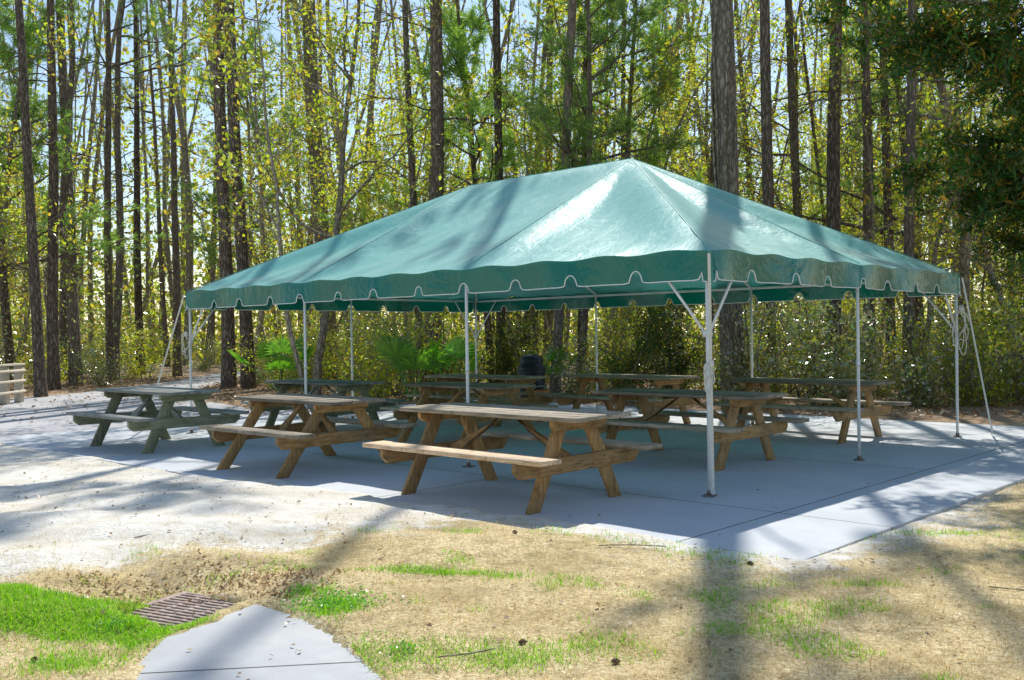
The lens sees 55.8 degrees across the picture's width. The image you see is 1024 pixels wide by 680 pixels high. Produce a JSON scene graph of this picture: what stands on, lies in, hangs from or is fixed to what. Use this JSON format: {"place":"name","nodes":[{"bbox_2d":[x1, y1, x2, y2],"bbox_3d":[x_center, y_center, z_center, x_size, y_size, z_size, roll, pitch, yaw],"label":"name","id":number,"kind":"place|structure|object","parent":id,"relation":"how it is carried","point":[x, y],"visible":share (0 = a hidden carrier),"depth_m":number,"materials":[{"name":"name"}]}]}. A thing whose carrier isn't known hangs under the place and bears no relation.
{"place":"outdoors","nodes":[
{"label":"outdoors","id":0,"kind":"place"},
{"bbox_2d":[0,370,309,441],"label":"asphalt road","id":1,"kind":"structure","parent":0,"point":[10,429],"depth_m":20.14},
{"bbox_2d":[0,363,25,404],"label":"rail fence","id":2,"kind":"object","parent":1,"relation":"on","point":[19,380],"visible":0.99,"depth_m":22.25,"materials":[{"name":"brown wood"}]},
{"bbox_2d":[136,604,380,679],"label":"concrete path","id":3,"kind":"structure","parent":0,"point":[246,642],"depth_m":4.42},
{"bbox_2d":[0,331,1023,679],"bbox_3d":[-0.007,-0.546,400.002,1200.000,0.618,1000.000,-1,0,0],"label":"ground","id":4,"kind":"structure","parent":0,"point":[176,501],"depth_m":5.76,"materials":[{"name":"sand"}]},
{"bbox_2d":[0,43,47,379],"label":"pine tree","id":5,"kind":"object","parent":4,"relation":"on","point":[4,304],"visible":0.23,"depth_m":32.35,"materials":[{"name":"brown plant"}]},
{"bbox_2d":[0,142,59,357],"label":"hardwood tree","id":6,"kind":"object","parent":4,"relation":"on","point":[17,293],"visible":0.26,"depth_m":39.61,"materials":[{"name":"green plant"}]},
{"bbox_2d":[0,0,79,396],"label":"pine tree","id":7,"kind":"object","parent":4,"relation":"on","point":[40,387],"visible":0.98,"depth_m":24.96,"materials":[{"name":"brown plant"}]},
{"bbox_2d":[0,0,104,302],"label":"hardwood tree","id":8,"kind":"object","parent":4,"relation":"on","point":[34,167],"visible":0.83,"depth_m":26.60,"materials":[{"name":"green plant"}]},
{"bbox_2d":[0,0,134,389],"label":"pine tree","id":9,"kind":"object","parent":4,"relation":"on","point":[53,371],"visible":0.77,"depth_m":27.82,"materials":[{"name":"brown plant"}]},
{"bbox_2d":[6,0,132,374],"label":"pine tree","id":10,"kind":"object","parent":4,"relation":"on","point":[62,318],"visible":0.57,"depth_m":34.77,"materials":[{"name":"brown plant"}]},
{"bbox_2d":[1,12,148,374],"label":"hardwood tree","id":11,"kind":"object","parent":4,"relation":"on","point":[78,163],"visible":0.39,"depth_m":34.95,"materials":[{"name":"green plant"}]},
{"bbox_2d":[0,0,166,283],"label":"young pine tree","id":12,"kind":"object","parent":4,"relation":"on","point":[30,40],"visible":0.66,"depth_m":29.75,"materials":[{"name":"green plant"}]},
{"bbox_2d":[9,0,163,385],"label":"pine tree","id":13,"kind":"object","parent":4,"relation":"on","point":[73,327],"visible":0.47,"depth_m":30.66,"materials":[{"name":"brown plant"}]},
{"bbox_2d":[16,0,183,380],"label":"pine tree","id":14,"kind":"object","parent":4,"relation":"on","point":[109,318],"visible":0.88,"depth_m":32.64,"materials":[{"name":"brown plant"}]},
{"bbox_2d":[79,0,190,379],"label":"pine tree","id":15,"kind":"object","parent":4,"relation":"on","point":[119,270],"visible":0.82,"depth_m":34.32,"materials":[{"name":"brown plant"}]},
{"bbox_2d":[96,311,184,378],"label":"shrub","id":16,"kind":"object","parent":4,"relation":"on","point":[135,370],"visible":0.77,"depth_m":35.43,"materials":[{"name":"green plant"}]},
{"bbox_2d":[76,0,205,374],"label":"pine tree","id":17,"kind":"object","parent":4,"relation":"on","point":[138,307],"visible":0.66,"depth_m":37.88,"materials":[{"name":"brown plant"}]},
{"bbox_2d":[113,0,193,366],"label":"pine tree","id":18,"kind":"object","parent":4,"relation":"on","point":[161,277],"visible":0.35,"depth_m":45.35,"materials":[{"name":"brown plant"}]},
{"bbox_2d":[112,0,212,375],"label":"pine tree","id":19,"kind":"object","parent":4,"relation":"on","point":[177,355],"visible":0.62,"depth_m":37.21,"materials":[{"name":"brown plant"}]},
{"bbox_2d":[124,591,236,626],"bbox_3d":[-1.771,1.466,5.187,0.594,0.030,0.594,-1,0,27],"label":"drain grate","id":20,"kind":"object","parent":4,"relation":"on","point":[166,611],"visible":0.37,"depth_m":5.24,"materials":[{"name":"metal"}]},
{"bbox_2d":[129,102,247,365],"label":"hardwood tree","id":21,"kind":"object","parent":4,"relation":"on","point":[213,268],"visible":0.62,"depth_m":44.01,"materials":[{"name":"green plant"}]},
{"bbox_2d":[31,548,364,612],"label":"dead weeds","id":22,"kind":"object","parent":4,"relation":"on","point":[284,582],"visible":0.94,"depth_m":5.61,"materials":[{"name":"brown plant"}]},
{"bbox_2d":[213,0,237,388],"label":"pine tree","id":23,"kind":"object","parent":4,"relation":"on","point":[228,364],"visible":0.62,"depth_m":27.73,"materials":[{"name":"brown plant"}]},
{"bbox_2d":[153,7,311,269],"bbox_3d":[-10.947,-6.092,38.892,6.528,15.570,5.599,-1,0,-31],"label":"young pine tree","id":24,"kind":"object","parent":4,"relation":"on","point":[202,237],"visible":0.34,"depth_m":38.99,"materials":[{"name":"green plant"}]},
{"bbox_2d":[197,0,278,388],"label":"pine tree","id":25,"kind":"object","parent":4,"relation":"on","point":[248,380],"visible":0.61,"depth_m":27.44,"materials":[{"name":"brown plant"}]},
{"bbox_2d":[82,578,424,654],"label":"green weeds","id":26,"kind":"object","parent":4,"relation":"on","point":[304,603],"visible":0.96,"depth_m":5.06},
{"bbox_2d":[181,0,358,379],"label":"hardwood tree","id":27,"kind":"object","parent":4,"relation":"on","point":[264,244],"visible":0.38,"depth_m":30.52,"materials":[{"name":"green plant"}]},
{"bbox_2d":[227,334,315,392],"bbox_3d":[-5.921,0.604,23.859,2.177,1.607,1.561,-1,0,-31],"label":"palmetto","id":28,"kind":"object","parent":4,"relation":"on","point":[273,349],"visible":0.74,"depth_m":23.64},
{"bbox_2d":[148,0,421,393],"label":"hardwood tree","id":29,"kind":"object","parent":4,"relation":"on","point":[229,166],"visible":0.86,"depth_m":21.22,"materials":[{"name":"green plant"}]},
{"bbox_2d":[265,0,373,379],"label":"pine tree","id":30,"kind":"object","parent":4,"relation":"on","point":[313,152],"visible":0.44,"depth_m":30.27,"materials":[{"name":"brown plant"}]},
{"bbox_2d":[267,0,422,347],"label":"hardwood tree","id":31,"kind":"object","parent":4,"relation":"on","point":[326,124],"visible":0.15,"depth_m":43.92,"materials":[{"name":"green plant"}]},
{"bbox_2d":[296,307,403,392],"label":"shrub","id":32,"kind":"object","parent":4,"relation":"on","point":[355,334],"visible":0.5,"depth_m":24.62,"materials":[{"name":"green plant"}]},
{"bbox_2d":[248,0,464,360],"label":"hardwood tree","id":33,"kind":"object","parent":4,"relation":"on","point":[337,128],"visible":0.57,"depth_m":29.80,"materials":[{"name":"green plant"}]},
{"bbox_2d":[217,0,508,394],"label":"hardwood tree","id":34,"kind":"object","parent":4,"relation":"on","point":[320,347],"visible":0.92,"depth_m":22.40,"materials":[{"name":"green plant"}]},
{"bbox_2d":[306,80,429,375],"bbox_3d":[-4.557,-3.373,29.173,4.065,9.654,4.377,2,-2,21],"label":"hardwood tree","id":35,"kind":"object","parent":4,"relation":"on","point":[382,114],"visible":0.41,"depth_m":29.02,"materials":[{"name":"green plant"}]},
{"bbox_2d":[324,316,430,397],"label":"shrub","id":36,"kind":"object","parent":4,"relation":"on","point":[376,389],"visible":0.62,"depth_m":22.58,"materials":[{"name":"green plant"}]},
{"bbox_2d":[305,56,488,382],"bbox_3d":[-2.945,-3.794,29.629,5.848,10.400,5.485,-1,0,3],"label":"hardwood tree","id":37,"kind":"object","parent":4,"relation":"on","point":[445,109],"visible":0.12,"depth_m":29.44,"materials":[{"name":"green plant"}]},
{"bbox_2d":[318,54,492,376],"bbox_3d":[-2.697,-3.201,26.755,4.836,9.254,3.725,-1,0,1],"label":"hardwood tree","id":38,"kind":"object","parent":4,"relation":"on","point":[428,141],"visible":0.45,"depth_m":26.55,"materials":[{"name":"green plant"}]},
{"bbox_2d":[360,0,463,382],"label":"pine tree","id":39,"kind":"object","parent":4,"relation":"on","point":[411,166],"visible":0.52,"depth_m":26.76,"materials":[{"name":"brown plant"}]},
{"bbox_2d":[373,331,460,400],"bbox_3d":[-2.306,0.564,21.702,1.835,1.649,2.307,-1,0,42],"label":"palmetto","id":40,"kind":"object","parent":4,"relation":"on","point":[397,354],"visible":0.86,"depth_m":21.16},
{"bbox_2d":[356,307,489,394],"bbox_3d":[-1.999,0.088,22.804,2.369,3.900,4.872,-1,0,16],"label":"shrub","id":41,"kind":"object","parent":4,"relation":"on","point":[435,329],"visible":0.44,"depth_m":22.69,"materials":[{"name":"green plant"}]},
{"bbox_2d":[337,0,515,204],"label":"hardwood tree","id":42,"kind":"object","parent":4,"relation":"on","point":[391,65],"visible":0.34,"depth_m":38.91,"materials":[{"name":"green plant"}]},
{"bbox_2d":[320,0,558,381],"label":"pine tree","id":43,"kind":"object","parent":4,"relation":"on","point":[436,98],"visible":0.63,"depth_m":24.50,"materials":[{"name":"brown plant"}]},
{"bbox_2d":[316,0,573,382],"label":"young pine tree","id":44,"kind":"object","parent":4,"relation":"on","point":[460,49],"visible":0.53,"depth_m":26.79,"materials":[{"name":"green plant"}]},
{"bbox_2d":[421,333,481,394],"bbox_3d":[-1.461,0.595,22.414,1.505,1.549,2.099,-1,0,-10],"label":"palmetto","id":45,"kind":"object","parent":4,"relation":"on","point":[456,346],"visible":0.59,"depth_m":21.78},
{"bbox_2d":[475,0,525,382],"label":"pine tree","id":46,"kind":"object","parent":4,"relation":"on","point":[497,53],"visible":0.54,"depth_m":25.87,"materials":[{"name":"brown plant"}]},
{"bbox_2d":[1,0,1015,364],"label":"trunks","id":47,"kind":"object","parent":4,"relation":"on","point":[189,256],"visible":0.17,"depth_m":54.10,"materials":[{"name":"brown wood"}]},
{"bbox_2d":[0,481,1023,679],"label":"dormant grass","id":48,"kind":"structure","parent":4,"relation":"on","point":[727,619],"depth_m":4.97,"materials":[{"name":"plant"}]},
{"bbox_2d":[0,0,1023,365],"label":"woods","id":49,"kind":"object","parent":4,"relation":"on","point":[196,262],"visible":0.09,"depth_m":55.85,"materials":[{"name":"plant"}]},
{"bbox_2d":[0,524,1023,679],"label":"green grass","id":50,"kind":"structure","parent":4,"relation":"on","point":[77,604],"depth_m":4.76,"materials":[{"name":"plant"}]},
{"bbox_2d":[0,242,1023,386],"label":"understory brush","id":51,"kind":"object","parent":4,"relation":"on","point":[154,334],"visible":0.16,"depth_m":34.65,"materials":[{"name":"green plant"}]},
{"bbox_2d":[0,368,1023,422],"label":"leaf litter","id":52,"kind":"object","parent":4,"relation":"on","point":[975,411],"visible":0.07,"depth_m":22.89,"materials":[{"name":"brown plant"}]},
{"bbox_2d":[1,444,1023,679],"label":"fallen leaves","id":53,"kind":"object","parent":4,"relation":"on","point":[708,642],"visible":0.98,"depth_m":5.74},
{"bbox_2d":[471,303,565,382],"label":"cedar tree","id":54,"kind":"object","parent":4,"relation":"on","point":[507,361],"visible":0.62,"depth_m":24.52,"materials":[{"name":"green plant"}]},
{"bbox_2d":[470,13,586,353],"bbox_3d":[0.714,-3.499,26.006,3.990,9.790,3.986,-1,0,27],"label":"hardwood tree","id":55,"kind":"object","parent":4,"relation":"on","point":[523,72],"visible":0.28,"depth_m":25.31,"materials":[{"name":"green plant"}]},
{"bbox_2d":[451,0,643,363],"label":"hardwood tree","id":56,"kind":"object","parent":4,"relation":"on","point":[569,313],"visible":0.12,"depth_m":34.25,"materials":[{"name":"green plant"}]},
{"bbox_2d":[527,0,591,392],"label":"pine tree","id":57,"kind":"object","parent":4,"relation":"on","point":[559,314],"visible":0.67,"depth_m":22.89,"materials":[{"name":"brown plant"}]},
{"bbox_2d":[542,322,622,394],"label":"shrub","id":58,"kind":"object","parent":4,"relation":"on","point":[581,368],"visible":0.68,"depth_m":21.07,"materials":[{"name":"green plant"}]},
{"bbox_2d":[476,0,703,389],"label":"young pine tree","id":59,"kind":"object","parent":4,"relation":"on","point":[543,114],"visible":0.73,"depth_m":23.25,"materials":[{"name":"green plant"}]},
{"bbox_2d":[480,0,704,359],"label":"hardwood tree","id":60,"kind":"object","parent":4,"relation":"on","point":[555,8],"visible":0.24,"depth_m":27.45,"materials":[{"name":"green plant"}]},
{"bbox_2d":[512,0,747,381],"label":"hardwood tree","id":61,"kind":"object","parent":4,"relation":"on","point":[676,60],"visible":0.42,"depth_m":24.70,"materials":[{"name":"green plant"}]},
{"bbox_2d":[587,302,683,401],"bbox_3d":[2.528,0.246,20.921,1.926,3.171,3.961,-1,0,-2],"label":"shrub","id":62,"kind":"object","parent":4,"relation":"on","point":[615,329],"visible":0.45,"depth_m":20.67,"materials":[{"name":"green plant"}]},
{"bbox_2d":[587,299,692,402],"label":"cedar tree","id":63,"kind":"object","parent":4,"relation":"on","point":[615,369],"visible":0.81,"depth_m":19.54,"materials":[{"name":"green plant"}]},
{"bbox_2d":[528,0,754,382],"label":"young pine tree","id":64,"kind":"object","parent":4,"relation":"on","point":[658,33],"visible":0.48,"depth_m":25.87,"materials":[{"name":"green plant"}]},
{"bbox_2d":[626,288,719,398],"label":"cedar tree","id":65,"kind":"object","parent":4,"relation":"on","point":[682,359],"visible":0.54,"depth_m":20.34,"materials":[{"name":"green plant"}]},
{"bbox_2d":[547,0,808,362],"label":"hardwood tree","id":66,"kind":"object","parent":4,"relation":"on","point":[745,56],"visible":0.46,"depth_m":25.21,"materials":[{"name":"green plant"}]},
{"bbox_2d":[649,1,803,211],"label":"hardwood tree","id":67,"kind":"object","parent":4,"relation":"on","point":[750,143],"visible":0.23,"depth_m":29.85,"materials":[{"name":"green plant"}]},
{"bbox_2d":[710,0,749,401],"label":"pine tree","id":68,"kind":"object","parent":4,"relation":"on","point":[724,130],"visible":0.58,"depth_m":19.00,"materials":[{"name":"brown plant"}]},
{"bbox_2d":[645,0,853,363],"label":"hardwood tree","id":69,"kind":"object","parent":4,"relation":"on","point":[716,306],"visible":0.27,"depth_m":31.94,"materials":[{"name":"green plant"}]},
{"bbox_2d":[662,295,846,403],"bbox_3d":[4.544,0.146,18.230,2.107,3.469,4.333,-1,0,-38],"label":"shrub","id":70,"kind":"object","parent":4,"relation":"on","point":[757,368],"visible":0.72,"depth_m":18.35,"materials":[{"name":"green plant"}]},
{"bbox_2d":[639,0,886,357],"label":"hardwood tree","id":71,"kind":"object","parent":4,"relation":"on","point":[797,61],"visible":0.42,"depth_m":28.83,"materials":[{"name":"green plant"}]},
{"bbox_2d":[760,0,776,391],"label":"pine tree","id":72,"kind":"object","parent":4,"relation":"on","point":[766,140],"visible":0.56,"depth_m":21.46,"materials":[{"name":"brown plant"}]},
{"bbox_2d":[700,299,873,401],"bbox_3d":[5.686,0.169,19.593,4.170,3.338,2.027,-1,0,-35],"label":"shrub","id":73,"kind":"object","parent":4,"relation":"on","point":[799,392],"visible":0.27,"depth_m":19.36,"materials":[{"name":"green plant"}]},
{"bbox_2d":[737,47,853,313],"bbox_3d":[10.049,-4.871,37.476,7.036,12.110,7.174,-1,0,18],"label":"hardwood tree","id":74,"kind":"object","parent":4,"relation":"on","point":[788,138],"visible":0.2,"depth_m":35.86,"materials":[{"name":"green plant"}]},
{"bbox_2d":[739,0,862,374],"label":"pine tree","id":75,"kind":"object","parent":4,"relation":"on","point":[794,152],"visible":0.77,"depth_m":27.87,"materials":[{"name":"brown plant"}]},
{"bbox_2d":[685,1,967,391],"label":"pine tree","id":76,"kind":"object","parent":4,"relation":"on","point":[833,211],"visible":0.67,"depth_m":22.11,"materials":[{"name":"brown plant"}]},
{"bbox_2d":[786,342,896,407],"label":"shrub","id":77,"kind":"object","parent":4,"relation":"on","point":[845,389],"visible":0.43,"depth_m":17.29,"materials":[{"name":"green plant"}]},
{"bbox_2d":[766,220,918,406],"bbox_3d":[5.961,-0.103,18.336,2.527,4.161,5.197,-1,0,-7],"label":"shrub","id":78,"kind":"object","parent":4,"relation":"on","point":[817,343],"visible":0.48,"depth_m":17.86,"materials":[{"name":"green plant"}]},
{"bbox_2d":[804,300,912,399],"bbox_3d":[6.662,0.475,19.311,1.988,2.596,3.376,-1,0,0],"label":"shrub","id":79,"kind":"object","parent":4,"relation":"on","point":[867,359],"visible":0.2,"depth_m":18.45,"materials":[{"name":"green plant"}]},
{"bbox_2d":[773,8,947,358],"bbox_3d":[8.493,-3.336,22.921,4.483,9.288,4.076,2,-1,2],"label":"hardwood tree","id":80,"kind":"object","parent":4,"relation":"on","point":[874,218],"visible":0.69,"depth_m":22.55,"materials":[{"name":"green plant"}]},
{"bbox_2d":[774,0,959,348],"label":"hardwood tree","id":81,"kind":"object","parent":4,"relation":"on","point":[858,171],"visible":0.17,"depth_m":35.21,"materials":[{"name":"green plant"}]},
{"bbox_2d":[837,0,916,392],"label":"pine tree","id":82,"kind":"object","parent":4,"relation":"on","point":[909,231],"visible":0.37,"depth_m":20.91,"materials":[{"name":"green plant"}]},
{"bbox_2d":[821,1,936,380],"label":"pine tree","id":83,"kind":"object","parent":4,"relation":"on","point":[886,193],"visible":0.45,"depth_m":25.88,"materials":[{"name":"green plant"}]},
{"bbox_2d":[743,0,1017,358],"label":"young pine tree","id":84,"kind":"object","parent":4,"relation":"on","point":[876,13],"visible":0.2,"depth_m":27.05,"materials":[{"name":"green plant"}]},
{"bbox_2d":[772,1,1004,378],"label":"pine tree","id":85,"kind":"object","parent":4,"relation":"on","point":[866,111],"visible":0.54,"depth_m":23.66,"materials":[{"name":"brown plant"}]},
{"bbox_2d":[839,298,974,408],"bbox_3d":[7.344,0.471,17.847,2.003,2.615,3.401,-1,0,42],"label":"shrub","id":86,"kind":"object","parent":4,"relation":"on","point":[929,374],"visible":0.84,"depth_m":17.84,"materials":[{"name":"green plant"}]},
{"bbox_2d":[795,0,1023,277],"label":"cedar tree","id":87,"kind":"object","parent":4,"relation":"on","point":[998,57],"visible":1,"depth_m":14.06,"materials":[{"name":"green plant"}]},
{"bbox_2d":[798,0,1020,387],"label":"hardwood tree","id":88,"kind":"object","parent":4,"relation":"on","point":[945,108],"visible":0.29,"depth_m":21.83,"materials":[{"name":"green plant"}]},
{"bbox_2d":[846,0,1023,312],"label":"hardwood tree","id":89,"kind":"object","parent":4,"relation":"on","point":[947,253],"visible":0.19,"depth_m":25.24,"materials":[{"name":"green plant"}]},
{"bbox_2d":[866,35,1020,367],"bbox_3d":[11.659,-3.245,24.293,6.029,9.056,4.499,-1,2,-30],"label":"hardwood tree","id":90,"kind":"object","parent":4,"relation":"on","point":[935,250],"visible":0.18,"depth_m":24.69,"materials":[{"name":"green plant"}]},
{"bbox_2d":[884,273,1023,406],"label":"shrub","id":91,"kind":"object","parent":4,"relation":"on","point":[1003,352],"visible":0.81,"depth_m":17.59,"materials":[{"name":"green plant"}]},
{"bbox_2d":[910,298,1020,403],"bbox_3d":[8.743,0.431,18.513,2.058,2.687,3.493,-1,0,28],"label":"shrub","id":92,"kind":"object","parent":4,"relation":"on","point":[962,380],"visible":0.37,"depth_m":18.43,"materials":[{"name":"green plant"}]},
{"bbox_2d":[964,287,1023,406],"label":"shrub","id":93,"kind":"object","parent":4,"relation":"on","point":[1016,390],"visible":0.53,"depth_m":17.96,"materials":[{"name":"green plant"}]},
{"bbox_2d":[972,252,1023,381],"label":"bush","id":94,"kind":"object","parent":4,"relation":"on","point":[1019,293],"visible":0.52,"depth_m":19.27,"materials":[{"name":"green plant"}]},
{"bbox_2d":[0,0,1023,342],"label":"sky","id":95,"kind":"structure","parent":0,"point":[526,11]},
{"bbox_2d":[2,400,1023,559],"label":"concrete slab pavement","id":96,"kind":"structure","parent":0,"point":[812,480],"depth_m":9.71,"materials":[{"name":"concrete"}]},
{"bbox_2d":[66,386,248,453],"bbox_3d":[-4.757,1.037,12.945,2.036,0.762,1.560,-1,0,42],"label":"picnic table","id":97,"kind":"object","parent":96,"relation":"on","point":[161,421],"visible":1,"depth_m":12.68,"materials":[{"name":"green wood"}]},
{"bbox_2d":[198,393,417,478],"bbox_3d":[-2.257,1.014,10.705,1.836,0.762,1.640,-1,0,42],"label":"picnic table","id":98,"kind":"object","parent":96,"relation":"on","point":[297,439],"visible":0.98,"depth_m":10.52,"materials":[{"name":"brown wood"}]},
{"bbox_2d":[241,379,405,432],"bbox_3d":[-2.887,1.003,14.755,2.036,0.762,1.560,-1,0,41],"label":"picnic table","id":99,"kind":"object","parent":96,"relation":"on","point":[342,387],"visible":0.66,"depth_m":14.58,"materials":[{"name":"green wood"}]},
{"bbox_2d":[380,381,557,441],"bbox_3d":[-0.587,0.980,13.205,1.836,0.762,1.640,-1,0,42],"label":"picnic table","id":100,"kind":"object","parent":96,"relation":"on","point":[426,389],"visible":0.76,"depth_m":13.09,"materials":[{"name":"brown wood"}]},
{"bbox_2d":[405,374,565,426],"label":"picnic table","id":101,"kind":"object","parent":96,"relation":"on","point":[533,397],"visible":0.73,"depth_m":15.66,"materials":[{"name":"brown wood"}]},
{"bbox_2d":[362,402,662,514],"bbox_3d":[-0.023,0.995,8.585,2.186,0.762,1.600,0,0,44],"label":"picnic table","id":102,"kind":"object","parent":96,"relation":"on","point":[555,459],"visible":1,"depth_m":8.34,"materials":[{"name":"brown wood"}]},
{"bbox_2d":[152,158,993,496],"bbox_3d":[0.244,-0.512,14.028,10.568,3.713,6.631,0,0,44],"label":"frame tent","id":103,"kind":"object","parent":96,"relation":"on","point":[622,234],"visible":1,"depth_m":11.90,"materials":[{"name":"fabric"}]},
{"bbox_2d":[545,373,700,428],"bbox_3d":[1.843,0.938,15.305,1.600,0.762,2.166,-1,0,-44],"label":"picnic table","id":104,"kind":"object","parent":96,"relation":"on","point":[578,399],"visible":0.82,"depth_m":15.10,"materials":[{"name":"brown wood"}]},
{"bbox_2d":[592,387,809,470],"bbox_3d":[1.953,0.958,10.835,2.166,0.762,1.600,0,0,44],"label":"picnic table","id":105,"kind":"object","parent":96,"relation":"on","point":[652,421],"visible":0.91,"depth_m":10.55,"materials":[{"name":"brown wood"}]},
{"bbox_2d":[706,377,910,443],"bbox_3d":[3.993,0.920,13.075,1.600,0.762,2.166,-1,0,-45],"label":"picnic table","id":106,"kind":"object","parent":96,"relation":"on","point":[846,413],"visible":0.86,"depth_m":12.76,"materials":[{"name":"brown wood"}]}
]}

